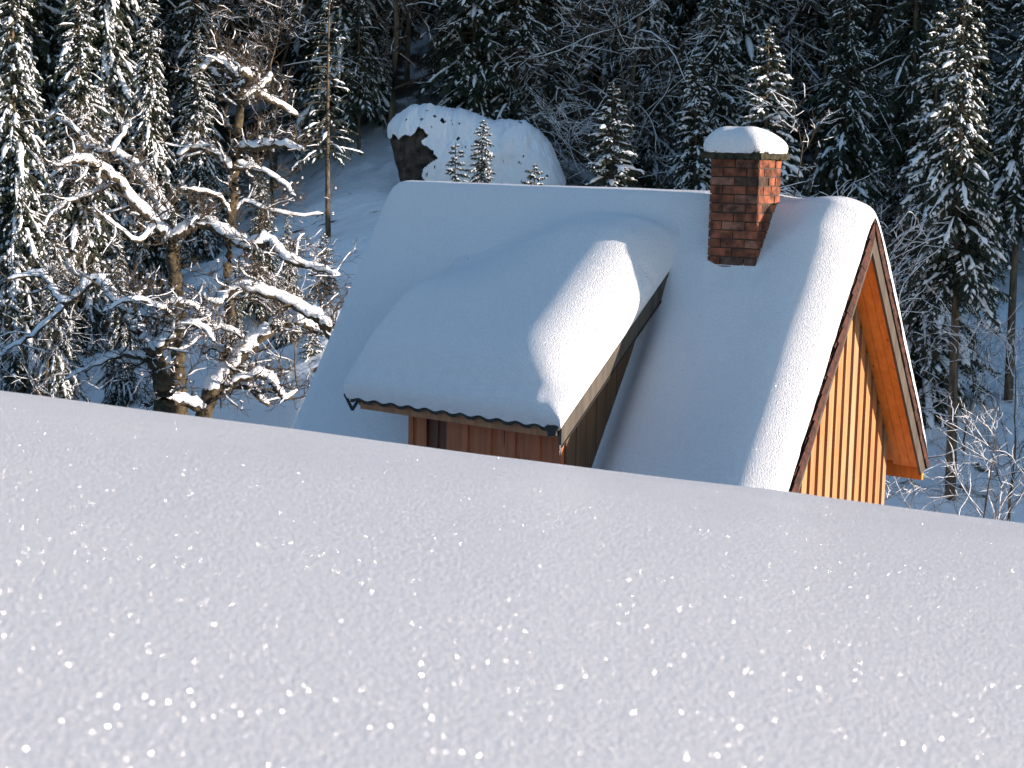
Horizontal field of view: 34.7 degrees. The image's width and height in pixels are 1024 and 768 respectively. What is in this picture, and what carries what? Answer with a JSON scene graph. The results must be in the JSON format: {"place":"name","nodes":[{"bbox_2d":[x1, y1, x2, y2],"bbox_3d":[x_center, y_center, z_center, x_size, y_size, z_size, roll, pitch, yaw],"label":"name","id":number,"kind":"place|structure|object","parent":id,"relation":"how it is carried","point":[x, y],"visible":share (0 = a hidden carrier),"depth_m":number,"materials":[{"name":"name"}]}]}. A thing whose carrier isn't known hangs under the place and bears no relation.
{"place":"outdoors","nodes":[
{"label":"outdoors","id":0,"kind":"place"},
{"bbox_2d":[0,391,1023,767],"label":"snow field","id":1,"kind":"structure","parent":0,"point":[182,591],"depth_m":2.16,"materials":[{"name":"white snow"}]},
{"bbox_2d":[292,126,929,504],"bbox_3d":[0.698,0.680,16.716,5.885,6.570,3.871,7,10,37],"label":"timber cabin","id":2,"kind":"object","parent":1,"relation":"on","point":[739,323],"visible":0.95,"depth_m":15.31,"materials":[{"name":"wood"}]},
{"bbox_2d":[0,0,1023,522],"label":"hillside","id":3,"kind":"structure","parent":0,"point":[366,182],"depth_m":31.39,"materials":[{"name":"white snow"}]},
{"bbox_2d":[0,0,68,252],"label":"spruce tree","id":4,"kind":"object","parent":3,"relation":"on","point":[42,11],"visible":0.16,"depth_m":34.66,"materials":[{"name":"green plant"}]},
{"bbox_2d":[0,0,69,394],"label":"spruce tree","id":5,"kind":"object","parent":3,"relation":"on","point":[19,239],"visible":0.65,"depth_m":27.04,"materials":[{"name":"green plant"}]},
{"bbox_2d":[0,5,98,128],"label":"bare tree","id":6,"kind":"object","parent":3,"relation":"on","point":[47,36],"visible":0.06,"depth_m":35.12,"materials":[{"name":"brown plant"}]},
{"bbox_2d":[25,0,74,138],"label":"spruce tree","id":7,"kind":"object","parent":3,"relation":"on","point":[50,34],"visible":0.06,"depth_m":38.34,"materials":[{"name":"green plant"}]},
{"bbox_2d":[31,176,90,401],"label":"spruce tree","id":8,"kind":"object","parent":3,"relation":"on","point":[54,362],"visible":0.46,"depth_m":25.50,"materials":[{"name":"green plant"}]},
{"bbox_2d":[0,251,144,407],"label":"bare tree","id":9,"kind":"object","parent":3,"relation":"on","point":[31,380],"visible":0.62,"depth_m":24.50,"materials":[{"name":"brown plant"}]},
{"bbox_2d":[38,0,137,357],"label":"spruce tree","id":10,"kind":"object","parent":3,"relation":"on","point":[80,83],"visible":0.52,"depth_m":28.97,"materials":[{"name":"green plant"}]},
{"bbox_2d":[37,0,159,266],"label":"spruce tree","id":11,"kind":"object","parent":3,"relation":"on","point":[114,47],"visible":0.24,"depth_m":33.95,"materials":[{"name":"green plant"}]},
{"bbox_2d":[94,229,139,406],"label":"spruce tree","id":12,"kind":"object","parent":3,"relation":"on","point":[120,394],"visible":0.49,"depth_m":26.07,"materials":[{"name":"green plant"}]},
{"bbox_2d":[0,213,246,413],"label":"fruit tree","id":13,"kind":"object","parent":3,"relation":"on","point":[149,357],"visible":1,"depth_m":21.05,"materials":[{"name":"brown plant"}]},
{"bbox_2d":[63,0,183,174],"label":"spruce tree","id":14,"kind":"object","parent":3,"relation":"on","point":[136,22],"visible":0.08,"depth_m":37.14,"materials":[{"name":"green plant"}]},
{"bbox_2d":[115,0,194,299],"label":"spruce tree","id":15,"kind":"object","parent":3,"relation":"on","point":[145,119],"visible":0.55,"depth_m":31.03,"materials":[{"name":"green plant"}]},
{"bbox_2d":[143,0,220,102],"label":"spruce tree","id":16,"kind":"object","parent":3,"relation":"on","point":[167,8],"visible":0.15,"depth_m":40.13,"materials":[{"name":"green plant"}]},
{"bbox_2d":[3,82,361,414],"bbox_3d":[-4.750,-1.521,22.892,5.487,5.339,2.595,1,8,0],"label":"fruit tree","id":17,"kind":"object","parent":3,"relation":"on","point":[158,220],"visible":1,"depth_m":22.73,"materials":[{"name":"brown plant"}]},
{"bbox_2d":[167,25,228,269],"bbox_3d":[-6.290,-4.574,33.254,1.597,5.290,1.597,1,8,1],"label":"spruce tree","id":18,"kind":"object","parent":3,"relation":"on","point":[203,171],"visible":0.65,"depth_m":32.99,"materials":[{"name":"green plant"}]},
{"bbox_2d":[160,0,241,218],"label":"spruce tree","id":19,"kind":"object","parent":3,"relation":"on","point":[189,48],"visible":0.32,"depth_m":35.29,"materials":[{"name":"green plant"}]},
{"bbox_2d":[138,0,311,102],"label":"bare tree","id":20,"kind":"object","parent":3,"relation":"on","point":[210,9],"visible":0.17,"depth_m":37.16,"materials":[{"name":"brown plant"}]},
{"bbox_2d":[187,273,273,407],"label":"bare tree","id":21,"kind":"object","parent":3,"relation":"on","point":[216,322],"visible":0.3,"depth_m":23.95,"materials":[{"name":"brown plant"}]},
{"bbox_2d":[201,0,276,104],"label":"spruce tree","id":22,"kind":"object","parent":3,"relation":"on","point":[231,27],"visible":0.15,"depth_m":40.58,"materials":[{"name":"green plant"}]},
{"bbox_2d":[228,293,250,370],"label":"spruce tree","id":23,"kind":"object","parent":3,"relation":"on","point":[236,308],"visible":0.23,"depth_m":24.65,"materials":[{"name":"green plant"}]},
{"bbox_2d":[131,239,350,417],"bbox_3d":[-3.484,-0.270,21.731,3.085,3.340,1.666,-1,8,-14],"label":"fruit tree","id":24,"kind":"object","parent":3,"relation":"on","point":[226,377],"visible":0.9,"depth_m":21.66,"materials":[{"name":"brown plant"}]},
{"bbox_2d":[151,3,338,361],"bbox_3d":[-3.944,-2.582,24.262,2.302,5.893,2.174,-6,11,-43],"label":"fruit tree","id":25,"kind":"object","parent":3,"relation":"on","point":[242,76],"visible":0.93,"depth_m":24.13,"materials":[{"name":"brown plant"}]},
{"bbox_2d":[234,158,282,321],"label":"spruce tree","id":26,"kind":"object","parent":3,"relation":"on","point":[252,306],"visible":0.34,"depth_m":26.81,"materials":[{"name":"green plant"}]},
{"bbox_2d":[240,0,314,86],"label":"spruce tree","id":27,"kind":"object","parent":3,"relation":"on","point":[293,51],"visible":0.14,"depth_m":40.05,"materials":[{"name":"green plant"}]},
{"bbox_2d":[204,0,351,217],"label":"bare tree","id":28,"kind":"object","parent":3,"relation":"on","point":[271,158],"visible":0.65,"depth_m":33.36,"materials":[{"name":"brown plant"}]},
{"bbox_2d":[264,215,303,349],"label":"spruce tree","id":29,"kind":"object","parent":3,"relation":"on","point":[278,340],"visible":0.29,"depth_m":25.49,"materials":[{"name":"green plant"}]},
{"bbox_2d":[131,0,439,190],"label":"bare tree","id":30,"kind":"object","parent":3,"relation":"on","point":[268,42],"visible":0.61,"depth_m":35.32,"materials":[{"name":"brown plant"}]},
{"bbox_2d":[243,235,342,385],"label":"bare tree","id":31,"kind":"object","parent":3,"relation":"on","point":[288,342],"visible":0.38,"depth_m":23.55,"materials":[{"name":"brown plant"}]},
{"bbox_2d":[297,294,325,362],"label":"spruce tree","id":32,"kind":"object","parent":3,"relation":"on","point":[309,351],"visible":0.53,"depth_m":24.51,"materials":[{"name":"green plant"}]},
{"bbox_2d":[304,231,339,300],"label":"spruce tree","id":33,"kind":"object","parent":3,"relation":"on","point":[326,283],"visible":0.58,"depth_m":26.97,"materials":[{"name":"green plant"}]},
{"bbox_2d":[292,0,365,237],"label":"spruce tree","id":34,"kind":"object","parent":3,"relation":"on","point":[328,146],"visible":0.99,"depth_m":30.15,"materials":[{"name":"green plant"}]},
{"bbox_2d":[212,0,448,124],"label":"bare tree","id":35,"kind":"object","parent":3,"relation":"on","point":[309,33],"visible":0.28,"depth_m":37.05,"materials":[{"name":"brown plant"}]},
{"bbox_2d":[282,0,397,172],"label":"spruce tree","id":36,"kind":"object","parent":3,"relation":"on","point":[379,99],"visible":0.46,"depth_m":35.78,"materials":[{"name":"green plant"}]},
{"bbox_2d":[262,0,434,54],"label":"bare tree","id":37,"kind":"object","parent":3,"relation":"on","point":[302,22],"visible":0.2,"depth_m":38.75,"materials":[{"name":"brown plant"}]},
{"bbox_2d":[332,0,377,149],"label":"spruce tree","id":38,"kind":"object","parent":3,"relation":"on","point":[360,59],"visible":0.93,"depth_m":35.26,"materials":[{"name":"green plant"}]},
{"bbox_2d":[274,0,441,87],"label":"bare tree","id":39,"kind":"object","parent":3,"relation":"on","point":[407,69],"visible":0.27,"depth_m":37.58,"materials":[{"name":"brown plant"}]},
{"bbox_2d":[250,0,467,138],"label":"bare tree","id":40,"kind":"object","parent":3,"relation":"on","point":[395,45],"visible":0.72,"depth_m":35.52,"materials":[{"name":"brown plant"}]},
{"bbox_2d":[372,12,395,123],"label":"spruce tree","id":41,"kind":"object","parent":3,"relation":"on","point":[386,72],"visible":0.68,"depth_m":36.30,"materials":[{"name":"green plant"}]},
{"bbox_2d":[347,0,422,53],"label":"spruce tree","id":42,"kind":"object","parent":3,"relation":"on","point":[414,29],"visible":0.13,"depth_m":39.51,"materials":[{"name":"green plant"}]},
{"bbox_2d":[399,0,422,28],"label":"spruce tree","id":43,"kind":"object","parent":3,"relation":"on","point":[416,18],"visible":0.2,"depth_m":40.01,"materials":[{"name":"green plant"}]},
{"bbox_2d":[426,0,453,65],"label":"spruce tree","id":44,"kind":"object","parent":3,"relation":"on","point":[440,9],"visible":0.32,"depth_m":38.58,"materials":[{"name":"green plant"}]},
{"bbox_2d":[418,0,473,21],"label":"spruce tree","id":45,"kind":"object","parent":3,"relation":"on","point":[430,10],"visible":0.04,"depth_m":40.11,"materials":[{"name":"green plant"}]},
{"bbox_2d":[444,143,468,181],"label":"spruce tree","id":46,"kind":"object","parent":3,"relation":"on","point":[448,171],"visible":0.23,"depth_m":28.31,"materials":[{"name":"green plant"}]},
{"bbox_2d":[413,0,523,118],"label":"spruce tree","id":47,"kind":"object","parent":3,"relation":"on","point":[472,17],"visible":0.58,"depth_m":35.13,"materials":[{"name":"green plant"}]},
{"bbox_2d":[387,103,565,185],"bbox_3d":[-0.618,-4.485,32.681,3.770,2.166,2.635,1,8,0],"label":"boulder","id":48,"kind":"object","parent":3,"relation":"on","point":[424,137],"visible":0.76,"depth_m":31.70,"materials":[{"name":"white"}]},
{"bbox_2d":[465,120,495,182],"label":"spruce tree","id":49,"kind":"object","parent":3,"relation":"on","point":[484,169],"visible":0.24,"depth_m":27.73,"materials":[{"name":"green plant"}]},
{"bbox_2d":[454,12,583,125],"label":"conifer tree","id":50,"kind":"object","parent":3,"relation":"on","point":[509,21],"visible":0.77,"depth_m":34.88,"materials":[{"name":"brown plant"}]},
{"bbox_2d":[475,0,568,171],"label":"spruce tree","id":51,"kind":"object","parent":3,"relation":"on","point":[528,27],"visible":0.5,"depth_m":35.04,"materials":[{"name":"green plant"}]},
{"bbox_2d":[521,165,546,184],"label":"spruce tree","id":52,"kind":"object","parent":3,"relation":"on","point":[531,176],"visible":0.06,"depth_m":28.27,"materials":[{"name":"green plant"}]},
{"bbox_2d":[502,0,588,135],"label":"spruce tree","id":53,"kind":"object","parent":3,"relation":"on","point":[549,16],"visible":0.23,"depth_m":37.54,"materials":[{"name":"green plant"}]},
{"bbox_2d":[456,0,676,159],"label":"bare tree","id":54,"kind":"object","parent":3,"relation":"on","point":[581,77],"visible":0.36,"depth_m":37.32,"materials":[{"name":"brown plant"}]},
{"bbox_2d":[543,0,609,42],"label":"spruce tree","id":55,"kind":"object","parent":3,"relation":"on","point":[585,13],"visible":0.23,"depth_m":39.99,"materials":[{"name":"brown plant"}]},
{"bbox_2d":[524,43,636,185],"bbox_3d":[1.087,-4.598,32.769,2.315,4.475,2.733,7,10,35],"label":"bare tree","id":56,"kind":"object","parent":3,"relation":"on","point":[539,102],"visible":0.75,"depth_m":32.39,"materials":[{"name":"brown plant"}]},
{"bbox_2d":[557,0,646,90],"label":"spruce tree","id":57,"kind":"object","parent":3,"relation":"on","point":[600,61],"visible":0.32,"depth_m":40.56,"materials":[{"name":"green plant"}]},
{"bbox_2d":[584,82,646,187],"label":"spruce tree","id":58,"kind":"object","parent":3,"relation":"on","point":[616,163],"visible":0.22,"depth_m":26.08,"materials":[{"name":"green plant"}]},
{"bbox_2d":[519,0,719,188],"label":"bare tree","id":59,"kind":"object","parent":3,"relation":"on","point":[624,117],"visible":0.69,"depth_m":33.73,"materials":[{"name":"brown plant"}]},
{"bbox_2d":[488,0,773,185],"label":"bare tree","id":60,"kind":"object","parent":3,"relation":"on","point":[634,57],"visible":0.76,"depth_m":33.62,"materials":[{"name":"brown plant"}]},
{"bbox_2d":[605,0,688,188],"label":"spruce tree","id":61,"kind":"object","parent":3,"relation":"on","point":[641,75],"visible":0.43,"depth_m":37.23,"materials":[{"name":"green plant"}]},
{"bbox_2d":[642,0,711,146],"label":"spruce tree","id":62,"kind":"object","parent":3,"relation":"on","point":[689,7],"visible":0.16,"depth_m":39.67,"materials":[{"name":"green plant"}]},
{"bbox_2d":[667,54,714,190],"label":"spruce tree","id":63,"kind":"object","parent":3,"relation":"on","point":[692,169],"visible":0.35,"depth_m":30.53,"materials":[{"name":"green plant"}]},
{"bbox_2d":[658,0,761,188],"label":"spruce tree","id":64,"kind":"object","parent":3,"relation":"on","point":[724,108],"visible":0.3,"depth_m":34.33,"materials":[{"name":"green plant"}]},
{"bbox_2d":[677,0,812,145],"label":"spruce tree","id":65,"kind":"object","parent":3,"relation":"on","point":[783,16],"visible":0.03,"depth_m":39.47,"materials":[{"name":"green plant"}]},
{"bbox_2d":[696,0,795,182],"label":"spruce tree","id":66,"kind":"object","parent":3,"relation":"on","point":[747,52],"visible":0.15,"depth_m":37.91,"materials":[{"name":"green plant"}]},
{"bbox_2d":[738,26,813,196],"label":"spruce tree","id":67,"kind":"object","parent":3,"relation":"on","point":[755,116],"visible":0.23,"depth_m":28.04,"materials":[{"name":"green plant"}]},
{"bbox_2d":[770,0,843,145],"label":"spruce tree","id":68,"kind":"object","parent":3,"relation":"on","point":[818,43],"visible":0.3,"depth_m":39.41,"materials":[{"name":"green plant"}]},
{"bbox_2d":[663,0,950,193],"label":"bare tree","id":69,"kind":"object","parent":3,"relation":"on","point":[799,107],"visible":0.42,"depth_m":34.91,"materials":[{"name":"brown plant"}]},
{"bbox_2d":[742,78,916,327],"bbox_3d":[4.692,-1.604,25.907,3.313,6.402,3.910,5,9,24],"label":"bare tree","id":70,"kind":"object","parent":3,"relation":"on","point":[799,166],"visible":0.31,"depth_m":25.93,"materials":[{"name":"brown plant"}]},
{"bbox_2d":[677,0,1008,175],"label":"bare tree","id":71,"kind":"object","parent":3,"relation":"on","point":[838,41],"visible":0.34,"depth_m":37.38,"materials":[{"name":"brown plant"}]},
{"bbox_2d":[795,0,898,256],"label":"spruce tree","id":72,"kind":"object","parent":3,"relation":"on","point":[855,118],"visible":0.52,"depth_m":33.09,"materials":[{"name":"green plant"}]},
{"bbox_2d":[806,0,919,163],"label":"spruce tree","id":73,"kind":"object","parent":3,"relation":"on","point":[876,38],"visible":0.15,"depth_m":37.69,"materials":[{"name":"green plant"}]},
{"bbox_2d":[864,160,919,292],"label":"bare tree","id":74,"kind":"object","parent":3,"relation":"on","point":[890,188],"visible":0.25,"depth_m":28.80,"materials":[{"name":"brown plant"}]},
{"bbox_2d":[868,0,941,253],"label":"spruce tree","id":75,"kind":"object","parent":3,"relation":"on","point":[897,196],"visible":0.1,"depth_m":35.53,"materials":[{"name":"green plant"}]},
{"bbox_2d":[853,0,958,232],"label":"spruce tree","id":76,"kind":"object","parent":3,"relation":"on","point":[905,103],"visible":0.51,"depth_m":34.58,"materials":[{"name":"green plant"}]},
{"bbox_2d":[884,458,944,511],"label":"bare tree","id":77,"kind":"object","parent":3,"relation":"on","point":[908,490],"visible":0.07,"depth_m":17.67,"materials":[{"name":"brown plant"}]},
{"bbox_2d":[899,0,975,102],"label":"spruce tree","id":78,"kind":"object","parent":3,"relation":"on","point":[952,21],"visible":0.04,"depth_m":37.23,"materials":[{"name":"green plant"}]},
{"bbox_2d":[886,11,997,430],"bbox_3d":[7.065,-2.214,27.975,2.643,8.112,2.590,8,10,39],"label":"spruce tree","id":79,"kind":"object","parent":3,"relation":"on","point":[924,111],"visible":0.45,"depth_m":27.44,"materials":[{"name":"green plant"}]},
{"bbox_2d":[879,198,1023,502],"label":"bare tree","id":80,"kind":"object","parent":3,"relation":"on","point":[904,234],"visible":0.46,"depth_m":23.59,"materials":[{"name":"brown plant"}]},
{"bbox_2d":[885,396,1023,520],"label":"bare tree","id":81,"kind":"object","parent":3,"relation":"on","point":[991,461],"visible":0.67,"depth_m":20.98,"materials":[{"name":"brown plant"}]},
{"bbox_2d":[896,0,1015,500],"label":"spruce tree","id":82,"kind":"object","parent":3,"relation":"on","point":[958,280],"visible":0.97,"depth_m":24.04,"materials":[{"name":"green plant"}]},
{"bbox_2d":[918,2,996,215],"bbox_3d":[9.114,-4.947,33.572,1.643,6.726,1.490,-1,8,-13],"label":"spruce tree","id":83,"kind":"object","parent":3,"relation":"on","point":[959,54],"visible":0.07,"depth_m":33.27,"materials":[{"name":"green plant"}]},
{"bbox_2d":[905,286,1022,450],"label":"bare tree","id":84,"kind":"object","parent":3,"relation":"on","point":[973,374],"visible":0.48,"depth_m":26.38,"materials":[{"name":"brown plant"}]},
{"bbox_2d":[929,0,1022,262],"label":"spruce tree","id":85,"kind":"object","parent":3,"relation":"on","point":[992,18],"visible":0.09,"depth_m":35.34,"materials":[{"name":"green plant"}]},
{"bbox_2d":[928,310,1023,520],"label":"bare tree","id":86,"kind":"object","parent":3,"relation":"on","point":[1005,345],"visible":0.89,"depth_m":23.32,"materials":[{"name":"brown plant"}]},
{"bbox_2d":[932,0,1023,52],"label":"bare tree","id":87,"kind":"object","parent":3,"relation":"on","point":[996,22],"visible":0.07,"depth_m":38.81,"materials":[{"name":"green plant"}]},
{"bbox_2d":[982,0,989,41],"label":"bare tree","id":88,"kind":"object","parent":3,"relation":"on","point":[985,24],"visible":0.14,"depth_m":43.45,"materials":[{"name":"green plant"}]},
{"bbox_2d":[967,88,1019,148],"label":"bare tree","id":89,"kind":"object","parent":3,"relation":"on","point":[994,117],"visible":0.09,"depth_m":34.55,"materials":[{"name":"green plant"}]},
{"bbox_2d":[973,0,1023,402],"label":"spruce tree","id":90,"kind":"object","parent":3,"relation":"on","point":[1009,183],"visible":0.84,"depth_m":27.52,"materials":[{"name":"green plant"}]},
{"bbox_2d":[984,0,1023,52],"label":"conifer tree","id":91,"kind":"object","parent":3,"relation":"on","point":[1016,23],"visible":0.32,"depth_m":40.66,"materials":[{"name":"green plant"}]},
{"bbox_2d":[1006,29,1022,210],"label":"spruce tree","id":92,"kind":"object","parent":3,"relation":"on","point":[1011,66],"visible":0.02,"depth_m":37.15,"materials":[{"name":"green plant"}]},
{"bbox_2d":[834,0,943,101],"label":"spruce tree","id":93,"kind":"object","parent":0,"point":[933,15],"depth_m":40.25,"materials":[{"name":"green plant"}]}
]}

